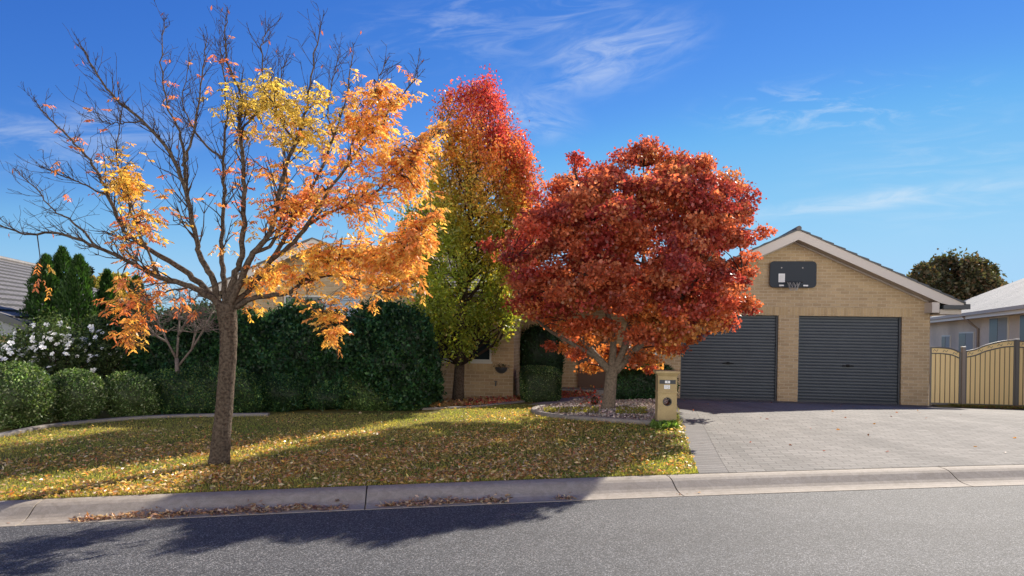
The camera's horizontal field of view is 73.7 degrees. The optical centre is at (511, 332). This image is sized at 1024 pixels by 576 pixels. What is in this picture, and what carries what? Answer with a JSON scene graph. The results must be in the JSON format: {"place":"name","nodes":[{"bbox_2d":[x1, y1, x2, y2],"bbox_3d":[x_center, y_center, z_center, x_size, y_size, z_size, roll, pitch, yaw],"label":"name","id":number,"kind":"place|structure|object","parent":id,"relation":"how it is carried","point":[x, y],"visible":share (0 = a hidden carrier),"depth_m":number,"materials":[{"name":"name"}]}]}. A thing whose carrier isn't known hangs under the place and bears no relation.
{"place":"outdoors","nodes":[
{"label":"outdoors","id":0,"kind":"place"},
{"bbox_2d":[0,402,698,500],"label":"lawn","id":1,"kind":"structure","parent":0,"point":[307,410],"depth_m":10.27,"materials":[{"name":"green plant"}]},
{"bbox_2d":[0,360,56,429],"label":"rounded shrub","id":2,"kind":"object","parent":1,"relation":"on","point":[27,396],"visible":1,"depth_m":11.71,"materials":[{"name":"green plant"}]},
{"bbox_2d":[0,315,63,376],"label":"rose bush","id":3,"kind":"object","parent":1,"relation":"on","point":[9,345],"visible":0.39,"depth_m":13.53,"materials":[{"name":"green plant"}]},
{"bbox_2d":[5,307,114,376],"bbox_3d":[-9.415,0.582,14.284,1.980,2.235,1.719,1,0,-23],"label":"rose bush","id":4,"kind":"object","parent":1,"relation":"on","point":[56,343],"visible":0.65,"depth_m":14.01,"materials":[{"name":"white plant"}]},
{"bbox_2d":[47,367,109,422],"bbox_3d":[-8.275,1.177,12.865,1.253,1.077,1.051,1,0,0],"label":"rounded shrub","id":5,"kind":"object","parent":1,"relation":"on","point":[82,395],"visible":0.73,"depth_m":12.59,"materials":[{"name":"green plant"}]},
{"bbox_2d":[60,305,132,381],"bbox_3d":[-9.015,0.508,14.957,1.863,2.326,1.735,1,0,-39],"label":"rose bush","id":6,"kind":"object","parent":1,"relation":"on","point":[106,368],"visible":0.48,"depth_m":14.73,"materials":[{"name":"green plant"}]},
{"bbox_2d":[102,370,159,417],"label":"rounded shrub","id":7,"kind":"object","parent":1,"relation":"on","point":[131,394],"visible":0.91,"depth_m":13.18,"materials":[{"name":"green plant"}]},
{"bbox_2d":[0,413,269,437],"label":"garden edging","id":8,"kind":"object","parent":1,"relation":"on","point":[23,430],"visible":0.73,"depth_m":12.81,"materials":[{"name":"concrete"}]},
{"bbox_2d":[98,298,217,376],"bbox_3d":[-7.740,0.530,15.600,3.467,2.959,2.174,1,0,0],"label":"tall hedge","id":9,"kind":"object","parent":1,"relation":"on","point":[143,362],"visible":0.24,"depth_m":14.89,"materials":[{"name":"green plant"}]},
{"bbox_2d":[127,279,218,373],"bbox_3d":[-6.805,0.302,13.875,2.084,2.825,1.355,1,0,0],"label":"bare tree","id":10,"kind":"object","parent":1,"relation":"on","point":[206,329],"visible":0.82,"depth_m":13.82,"materials":[{"name":"brown plant"}]},
{"bbox_2d":[146,365,264,414],"bbox_3d":[-6.331,1.196,14.128,2.470,1.069,1.130,1,0,0],"label":"hedge","id":11,"kind":"object","parent":1,"relation":"on","point":[193,390],"visible":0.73,"depth_m":13.72,"materials":[{"name":"green plant"}]},
{"bbox_2d":[0,1,453,465],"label":"street tree","id":12,"kind":"object","parent":1,"relation":"on","point":[401,256],"visible":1,"depth_m":8.31,"materials":[{"name":"orange plant"}]},
{"bbox_2d":[205,297,352,409],"bbox_3d":[-4.970,0.560,15.366,3.728,2.776,2.200,1,0,0],"label":"tall hedge","id":13,"kind":"object","parent":1,"relation":"on","point":[282,340],"visible":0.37,"depth_m":14.60,"materials":[{"name":"green plant"}]},
{"bbox_2d":[258,372,309,411],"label":"rounded shrub","id":14,"kind":"object","parent":1,"relation":"on","point":[285,393],"visible":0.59,"depth_m":14.23,"materials":[{"name":"green plant"}]},
{"bbox_2d":[305,379,345,410],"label":"rounded shrub","id":15,"kind":"object","parent":1,"relation":"on","point":[326,396],"visible":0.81,"depth_m":14.28,"materials":[{"name":"green plant"}]},
{"bbox_2d":[0,404,696,499],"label":"fallen leaves","id":16,"kind":"object","parent":1,"relation":"on","point":[403,450],"visible":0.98,"depth_m":8.70,"materials":[{"name":"yellow plant"}]},
{"bbox_2d":[314,294,446,410],"bbox_3d":[-2.884,0.560,14.998,2.877,2.975,2.153,1,0,0],"label":"tall hedge","id":17,"kind":"object","parent":1,"relation":"on","point":[390,350],"visible":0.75,"depth_m":14.30,"materials":[{"name":"green plant"}]},
{"bbox_2d":[339,374,427,410],"bbox_3d":[-2.802,1.272,14.788,2.016,0.920,1.012,1,0,0],"label":"hedge","id":18,"kind":"object","parent":1,"relation":"on","point":[368,402],"visible":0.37,"depth_m":14.40,"materials":[{"name":"green plant"}]},
{"bbox_2d":[394,63,545,400],"bbox_3d":[-1.000,-2.363,16.780,3.405,8.359,3.533,1,0,-37],"label":"pear tree","id":19,"kind":"object","parent":1,"relation":"on","point":[503,161],"visible":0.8,"depth_m":16.17,"materials":[{"name":"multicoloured plant"}]},
{"bbox_2d":[418,400,524,409],"bbox_3d":[-0.282,1.689,16.225,0.864,0.170,5.054,1,0,40],"label":"garden edging","id":20,"kind":"object","parent":1,"relation":"on","point":[459,407],"visible":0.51,"depth_m":14.98,"materials":[{"name":"concrete"}]},
{"bbox_2d":[531,399,657,424],"bbox_3d":[1.327,1.573,13.494,1.732,0.258,4.654,1,0,-7],"label":"garden edging","id":21,"kind":"object","parent":1,"relation":"on","point":[581,417],"visible":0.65,"depth_m":12.21,"materials":[{"name":"concrete"}]},
{"bbox_2d":[556,400,654,419],"bbox_3d":[2.202,1.627,15.498,2.883,0.357,8.027,1,0,12],"label":"garden bed","id":22,"kind":"object","parent":1,"relation":"on","point":[611,412],"visible":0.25,"depth_m":12.70,"materials":[{"name":"soil"}]},
{"bbox_2d":[544,406,598,412],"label":"ground cover","id":23,"kind":"object","parent":22,"relation":"on","point":[584,409],"visible":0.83,"depth_m":13.42,"materials":[{"name":"green plant"}]},
{"bbox_2d":[580,385,601,405],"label":"red shrub","id":24,"kind":"object","parent":22,"relation":"on","point":[595,399],"visible":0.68,"depth_m":14.16,"materials":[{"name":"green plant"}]},
{"bbox_2d":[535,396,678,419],"bbox_3d":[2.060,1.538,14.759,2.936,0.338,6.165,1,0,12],"label":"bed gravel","id":25,"kind":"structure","parent":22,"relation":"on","point":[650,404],"depth_m":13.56,"materials":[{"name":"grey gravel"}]},
{"bbox_2d":[476,134,777,408],"bbox_3d":[2.317,-1.106,13.235,6.023,5.490,5.718,1,0,0],"label":"maple tree","id":26,"kind":"object","parent":22,"relation":"on","point":[668,199],"visible":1,"depth_m":12.02,"materials":[{"name":"red plant"}]},
{"bbox_2d":[615,406,647,413],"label":"ground cover","id":27,"kind":"object","parent":22,"relation":"on","point":[637,410],"visible":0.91,"depth_m":12.67,"materials":[{"name":"green plant"}]},
{"bbox_2d":[616,361,679,399],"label":"dark hedge","id":28,"kind":"object","parent":22,"relation":"on","point":[632,383],"visible":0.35,"depth_m":15.13,"materials":[{"name":"green plant"}]},
{"bbox_2d":[653,370,679,420],"bbox_3d":[2.621,1.126,11.620,0.402,0.973,0.402,1,0,5],"label":"mailbox","id":29,"kind":"object","parent":22,"relation":"on","point":[666,383],"visible":0.94,"depth_m":11.46,"materials":[{"name":"stone"}]},
{"bbox_2d":[649,419,679,429],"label":"ground cover","id":30,"kind":"object","parent":1,"relation":"on","point":[663,424],"visible":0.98,"depth_m":10.95,"materials":[{"name":"green plant"}]},
{"bbox_2d":[0,485,1023,575],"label":"road","id":31,"kind":"structure","parent":0,"point":[964,531],"depth_m":5.76,"materials":[{"name":"grey asphalt"}]},
{"bbox_2d":[9,492,698,522],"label":"gutter leaves","id":32,"kind":"object","parent":31,"relation":"on","point":[254,508],"visible":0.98,"depth_m":6.76,"materials":[{"name":"brown plant"}]},
{"bbox_2d":[0,465,1023,526],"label":"kerb","id":33,"kind":"structure","parent":31,"relation":"on","point":[31,512],"depth_m":7.34,"materials":[{"name":"concrete"}]},
{"bbox_2d":[0,0,1023,499],"label":"sky","id":34,"kind":"structure","parent":0,"point":[890,132],"materials":[{"name":"blue"}]},
{"bbox_2d":[529,394,600,404],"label":"path","id":35,"kind":"structure","parent":0,"point":[562,399],"depth_m":17.29,"materials":[{"name":"concrete"}]},
{"bbox_2d":[366,396,1023,493],"bbox_3d":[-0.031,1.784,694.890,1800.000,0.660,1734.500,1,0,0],"label":"ground","id":36,"kind":"structure","parent":0,"point":[827,469],"depth_m":8.68,"materials":[{"name":"soil"}]},
{"bbox_2d":[15,252,71,368],"bbox_3d":[-11.763,-0.089,17.213,1.538,3.898,1.543,1,0,0],"label":"conifer","id":37,"kind":"object","parent":36,"relation":"on","point":[33,302],"visible":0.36,"depth_m":16.99,"materials":[{"name":"green plant"}]},
{"bbox_2d":[32,245,83,366],"bbox_3d":[-11.625,-0.204,17.607,1.504,4.152,1.488,1,0,0],"label":"conifer","id":38,"kind":"object","parent":36,"relation":"on","point":[62,257],"visible":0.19,"depth_m":17.45,"materials":[{"name":"green plant"}]},
{"bbox_2d":[0,256,123,362],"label":"neighbour house","id":39,"kind":"structure","parent":36,"relation":"on","point":[15,274],"depth_m":19.53,"materials":[{"name":"grey tile"}]},
{"bbox_2d":[50,253,104,370],"bbox_3d":[-10.808,-0.082,16.968,1.506,3.862,1.526,1,0,0],"label":"conifer","id":40,"kind":"object","parent":36,"relation":"on","point":[76,288],"visible":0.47,"depth_m":16.81,"materials":[{"name":"green plant"}]},
{"bbox_2d":[96,268,119,341],"bbox_3d":[-10.805,0.063,18.193,1.057,3.618,1.062,1,0,-36],"label":"conifer","id":41,"kind":"object","parent":36,"relation":"on","point":[106,283],"visible":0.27,"depth_m":18.08,"materials":[{"name":"green plant"}]},
{"bbox_2d":[90,268,131,297],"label":"distant tree","id":42,"kind":"object","parent":36,"relation":"on","point":[98,278],"visible":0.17,"depth_m":44.44,"materials":[{"name":"plant"}]},
{"bbox_2d":[126,274,147,304],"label":"conifer","id":43,"kind":"object","parent":36,"relation":"on","point":[135,276],"visible":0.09,"depth_m":17.90,"materials":[{"name":"green plant"}]},
{"bbox_2d":[197,230,652,400],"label":"brick house","id":44,"kind":"structure","parent":36,"relation":"on","point":[483,377],"depth_m":18.51,"materials":[{"name":"beige brick"}]},
{"bbox_2d":[284,295,359,315],"bbox_3d":[-5.223,-0.187,18.754,2.194,1.696,0.087,1,0,8],"label":"window","id":45,"kind":"structure","parent":44,"relation":"in","point":[314,297],"depth_m":18.70,"materials":[{"name":"grey paint"}]},
{"bbox_2d":[437,316,491,361],"bbox_3d":[-1.336,0.104,18.228,1.632,1.293,0.087,1,0,8],"label":"window","id":46,"kind":"structure","parent":44,"relation":"in","point":[486,356],"depth_m":18.15,"materials":[{"name":"black glass"}]},
{"bbox_2d":[493,363,509,373],"bbox_3d":[-0.264,0.921,17.909,0.474,0.309,0.280,1,0,8],"label":"wall planter","id":47,"kind":"object","parent":44,"relation":"attached to","point":[500,369],"visible":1,"depth_m":17.90,"materials":[{"name":"grey metal"}]},
{"bbox_2d":[578,319,612,387],"bbox_3d":[2.532,0.717,20.763,1.007,2.279,0.061,1,0,8],"label":"front door","id":48,"kind":"structure","parent":44,"relation":"in","point":[597,380],"depth_m":20.74,"materials":[{"name":"brown wood"}]},
{"bbox_2d":[430,387,598,406],"bbox_3d":[0.525,1.685,18.869,2.904,0.284,9.192,1,0,33],"label":"leaf drift","id":49,"kind":"object","parent":36,"relation":"on","point":[482,401],"visible":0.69,"depth_m":16.46,"materials":[{"name":"brown plant"}]},
{"bbox_2d":[519,365,561,401],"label":"box hedge","id":50,"kind":"object","parent":36,"relation":"on","point":[540,383],"visible":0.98,"depth_m":16.67,"materials":[{"name":"green plant"}]},
{"bbox_2d":[520,323,565,374],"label":"porch shrub","id":51,"kind":"object","parent":36,"relation":"on","point":[534,337],"visible":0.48,"depth_m":19.16,"materials":[{"name":"green plant"}]},
{"bbox_2d":[651,226,970,405],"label":"brick garage","id":52,"kind":"structure","parent":36,"relation":"on","point":[851,327],"depth_m":18.94,"materials":[{"name":"brick"}]},
{"bbox_2d":[681,315,775,400],"bbox_3d":[6.131,0.702,19.329,2.646,2.420,0.071,1,0,8],"label":"roller door","id":53,"kind":"structure","parent":52,"relation":"in","point":[740,364],"depth_m":19.32,"materials":[{"name":"metal"}]},
{"bbox_2d":[769,261,816,290],"bbox_3d":[7.760,-1.566,18.722,1.240,0.838,0.575,1,0,8],"label":"basketball backboard","id":54,"kind":"object","parent":52,"relation":"attached to","point":[793,274],"visible":1,"depth_m":18.91,"materials":[{"name":"grey plastic"}]},
{"bbox_2d":[798,316,898,403],"bbox_3d":[9.312,0.758,18.900,2.686,2.420,0.071,1,0,8],"label":"roller door","id":55,"kind":"structure","parent":52,"relation":"in","point":[843,359],"depth_m":18.92,"materials":[{"name":"metal"}]},
{"bbox_2d":[906,262,941,284],"bbox_3d":[24.008,-0.908,39.912,2.081,6.555,1.473,1,0,17],"label":"distant tree","id":56,"kind":"object","parent":36,"relation":"on","point":[922,272],"visible":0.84,"depth_m":39.69,"materials":[{"name":"green plant"}]},
{"bbox_2d":[920,247,1012,300],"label":"distant tree","id":57,"kind":"object","parent":36,"relation":"on","point":[966,277],"visible":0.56,"depth_m":40.93,"materials":[{"name":"green plant"}]},
{"bbox_2d":[929,339,1023,405],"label":"garden fence","id":58,"kind":"object","parent":36,"relation":"on","point":[990,373],"visible":0.93,"depth_m":18.43,"materials":[{"name":"brown metal"}]},
{"bbox_2d":[929,278,1023,366],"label":"neighbour house","id":59,"kind":"structure","parent":36,"relation":"on","point":[993,315],"depth_m":27.80,"materials":[{"name":"grey paint"}]},
{"bbox_2d":[941,335,950,347],"bbox_3d":[21.161,0.771,33.312,0.049,1.300,1.867,1,0,22],"label":"window","id":60,"kind":"structure","parent":59,"relation":"in","point":[946,339],"depth_m":33.07,"materials":[{"name":"glass"}]},
{"bbox_2d":[958,332,974,351],"bbox_3d":[19.667,0.612,29.569,0.049,1.300,2.600,1,0,22],"label":"window","id":61,"kind":"structure","parent":59,"relation":"in","point":[966,339],"depth_m":29.37,"materials":[{"name":"grey glass"}]},
{"bbox_2d":[989,316,1008,343],"bbox_3d":[17.860,0.053,25.078,0.049,1.300,2.357,1,0,22],"label":"window","id":62,"kind":"structure","parent":59,"relation":"in","point":[998,326],"depth_m":24.97,"materials":[{"name":"glass"}]},
{"bbox_2d":[1019,314,1023,340],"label":"window","id":63,"kind":"structure","parent":59,"relation":"in","point":[1021,335],"depth_m":22.52,"materials":[{"name":"glass"}]},
{"bbox_2d":[987,261,1007,284],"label":"distant tree","id":64,"kind":"object","parent":36,"relation":"on","point":[996,268],"visible":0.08,"depth_m":44.42,"materials":[{"name":"green plant"}]},
{"bbox_2d":[680,398,1023,471],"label":"driveway","id":65,"kind":"structure","parent":0,"point":[922,436],"depth_m":10.62,"materials":[{"name":"grey concrete"}]},
{"bbox_2d":[677,398,727,472],"bbox_3d":[3.487,1.663,13.817,0.384,0.355,12.073,1,0,11],"label":"driveway border","id":66,"kind":"object","parent":65,"relation":"on","point":[706,458],"visible":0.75,"depth_m":9.86,"materials":[{"name":"white concrete"}]},
{"bbox_2d":[693,402,1022,452],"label":"fallen leaves","id":67,"kind":"object","parent":65,"relation":"on","point":[917,410],"visible":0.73,"depth_m":15.94,"materials":[{"name":"orange plant"}]},
{"bbox_2d":[931,404,1021,408],"bbox_3d":[17.531,2.066,18.080,12.300,0.027,1.620,1,0,8],"label":"grass strip","id":68,"kind":"object","parent":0,"point":[968,407],"depth_m":18.06,"materials":[{"name":"green plant"}]},
{"bbox_2d":[948,403,1023,408],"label":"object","id":69,"kind":"structure","parent":68,"relation":"on","point":[980,406],"depth_m":17.99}
]}

